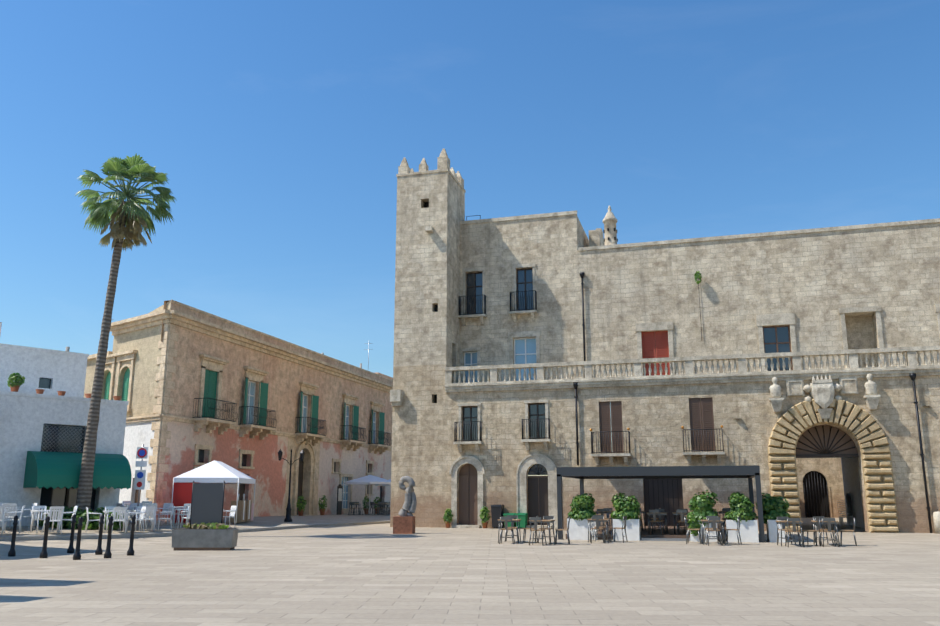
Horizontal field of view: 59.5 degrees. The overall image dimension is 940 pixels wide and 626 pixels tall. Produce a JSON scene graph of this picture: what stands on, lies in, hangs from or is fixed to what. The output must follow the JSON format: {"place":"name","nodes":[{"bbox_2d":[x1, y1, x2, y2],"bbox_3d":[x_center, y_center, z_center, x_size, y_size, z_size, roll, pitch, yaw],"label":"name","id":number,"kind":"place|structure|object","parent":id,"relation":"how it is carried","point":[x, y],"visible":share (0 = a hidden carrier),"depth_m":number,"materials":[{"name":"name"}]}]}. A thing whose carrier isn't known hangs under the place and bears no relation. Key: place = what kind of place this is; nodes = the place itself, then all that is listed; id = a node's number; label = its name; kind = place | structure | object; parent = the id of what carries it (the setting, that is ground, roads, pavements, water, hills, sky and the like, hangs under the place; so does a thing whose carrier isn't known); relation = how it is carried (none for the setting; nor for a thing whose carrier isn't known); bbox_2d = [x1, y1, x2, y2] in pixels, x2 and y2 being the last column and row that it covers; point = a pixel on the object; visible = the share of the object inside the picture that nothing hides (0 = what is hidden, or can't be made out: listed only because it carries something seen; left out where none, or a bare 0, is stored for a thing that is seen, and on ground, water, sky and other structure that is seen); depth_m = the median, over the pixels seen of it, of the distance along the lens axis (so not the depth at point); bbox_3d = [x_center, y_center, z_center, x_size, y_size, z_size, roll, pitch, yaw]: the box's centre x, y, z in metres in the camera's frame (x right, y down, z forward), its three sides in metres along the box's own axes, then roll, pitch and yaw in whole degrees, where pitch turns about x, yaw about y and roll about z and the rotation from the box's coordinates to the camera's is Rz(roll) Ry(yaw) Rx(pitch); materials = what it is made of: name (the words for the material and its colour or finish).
{"place":"outdoors","nodes":[
{"label":"outdoors","id":0,"kind":"place"},
{"bbox_2d":[0,513,389,540],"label":"sidewalk pavement","id":1,"kind":"structure","parent":0,"point":[265,523],"depth_m":35.18,"materials":[{"name":"stone"}]},
{"bbox_2d":[38,506,124,529],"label":"palm bed shrubs","id":2,"kind":"object","parent":1,"relation":"on","point":[92,525],"visible":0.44,"depth_m":29.79,"materials":[{"name":"green plant"}]},
{"bbox_2d":[0,501,236,534],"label":"outdoor chairs","id":3,"kind":"object","parent":1,"relation":"on","point":[119,508],"visible":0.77,"depth_m":29.29,"materials":[{"name":"white plastic"}]},
{"bbox_2d":[74,153,176,510],"bbox_3d":[-13.890,0.894,31.953,4.071,14.515,3.832,-4,-13,16],"label":"palm","id":4,"kind":"object","parent":1,"relation":"on","point":[138,220],"depth_m":32.30,"materials":[{"name":"green plant"}]},
{"bbox_2d":[134,444,147,526],"bbox_3d":[-13.038,6.788,32.465,0.450,3.200,0.083,0,-12,-1],"label":"parking sign pole","id":5,"kind":"object","parent":1,"relation":"on","point":[140,474],"visible":0.94,"depth_m":32.55,"materials":[{"name":"silver metal"}]},
{"bbox_2d":[171,460,255,522],"bbox_3d":[-11.761,8.254,38.105,2.839,2.750,4.119,1,-13,-4],"label":"market tent","id":6,"kind":"object","parent":1,"relation":"on","point":[214,471],"visible":0.9,"depth_m":36.50,"materials":[{"name":"white fabric"}]},
{"bbox_2d":[278,449,304,521],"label":"street lamp post","id":7,"kind":"object","parent":1,"relation":"on","point":[288,518],"visible":1,"depth_m":41.34,"materials":[{"name":"grey metal"}]},
{"bbox_2d":[337,475,390,514],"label":"cafe umbrellas","id":8,"kind":"object","parent":1,"relation":"on","point":[369,480],"visible":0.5,"depth_m":56.22,"materials":[{"name":"white fabric"}]},
{"bbox_2d":[84,300,392,517],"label":"palazzo walls","id":9,"kind":"structure","parent":0,"point":[270,472],"depth_m":47.31,"materials":[{"name":"beige stone"}]},
{"bbox_2d":[0,517,939,625],"bbox_3d":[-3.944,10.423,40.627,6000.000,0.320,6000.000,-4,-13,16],"label":"piazza ground","id":10,"kind":"structure","parent":0,"point":[368,575],"depth_m":15.03,"materials":[{"name":"beige stone"}]},
{"bbox_2d":[0,322,128,526],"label":"white shop building","id":11,"kind":"structure","parent":10,"relation":"on","point":[49,419],"depth_m":32.07,"materials":[{"name":"paint"}]},
{"bbox_2d":[23,451,131,488],"bbox_3d":[-14.882,6.016,31.398,1.250,1.400,3.500,-11,-17,41],"label":"shop awning","id":12,"kind":"object","parent":11,"relation":"attached to","point":[53,470],"visible":0.88,"depth_m":30.72,"materials":[{"name":"green fabric"}]},
{"bbox_2d":[8,514,135,559],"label":"bollards","id":13,"kind":"object","parent":10,"relation":"on","point":[70,549],"visible":1,"depth_m":21.12,"materials":[{"name":"black metal"}]},
{"bbox_2d":[172,481,238,549],"bbox_3d":[-7.641,5.860,23.860,1.751,1.950,0.578,0,-12,0],"label":"trough planter with board","id":14,"kind":"object","parent":10,"relation":"on","point":[207,504],"visible":1,"depth_m":23.74,"materials":[{"name":"grey concrete"}]},
{"bbox_2d":[87,300,392,519],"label":"palazzo trim windows","id":15,"kind":"structure","parent":10,"relation":"on","point":[209,402],"depth_m":45.34,"materials":[{"name":"beige stone"}]},
{"bbox_2d":[7,271,701,527],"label":"potted plants","id":16,"kind":"object","parent":10,"relation":"on","point":[17,380],"visible":0.94,"depth_m":38.80,"materials":[{"name":"green plant"}]},
{"bbox_2d":[393,476,416,533],"bbox_3d":[-2.643,7.888,33.896,0.907,2.324,0.700,-1,-13,6],"label":"sculpture on pedestal","id":17,"kind":"object","parent":10,"relation":"on","point":[404,522],"visible":1,"depth_m":33.73,"materials":[{"name":"stone"}]},
{"bbox_2d":[390,148,939,532],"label":"castle walls","id":18,"kind":"structure","parent":10,"relation":"on","point":[814,279],"depth_m":40.51,"materials":[{"name":"beige stone"}]},
{"bbox_2d":[445,205,939,532],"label":"castle trim and windows","id":19,"kind":"structure","parent":18,"relation":"attached to","point":[778,358],"depth_m":39.28,"materials":[{"name":"beige stone"}]},
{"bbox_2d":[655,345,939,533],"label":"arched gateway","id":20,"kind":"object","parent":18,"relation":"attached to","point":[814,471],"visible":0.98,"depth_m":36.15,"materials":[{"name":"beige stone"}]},
{"bbox_2d":[566,518,784,541],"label":"deck and planters","id":21,"kind":"structure","parent":10,"relation":"on","point":[578,530],"depth_m":28.49,"materials":[{"name":"white wood"}]},
{"bbox_2d":[556,465,765,542],"bbox_3d":[7.247,7.193,31.206,6.990,2.520,5.740,-4,-13,16],"label":"pergola","id":22,"kind":"object","parent":21,"relation":"on","point":[750,472],"visible":0.92,"depth_m":29.06,"materials":[{"name":"grey metal"}]},
{"bbox_2d":[567,490,790,535],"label":"planter shrubs","id":23,"kind":"object","parent":21,"relation":"in","point":[701,506],"visible":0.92,"depth_m":28.12,"materials":[{"name":"green plant"}]},
{"bbox_2d":[498,508,856,546],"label":"outdoor tables and chairs","id":24,"kind":"object","parent":10,"relation":"on","point":[714,520],"visible":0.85,"depth_m":26.68,"materials":[{"name":"black metal"}]},
{"bbox_2d":[0,0,939,475],"label":"sky","id":25,"kind":"structure","parent":0,"point":[280,131],"materials":[{"name":"blue"}]}
]}

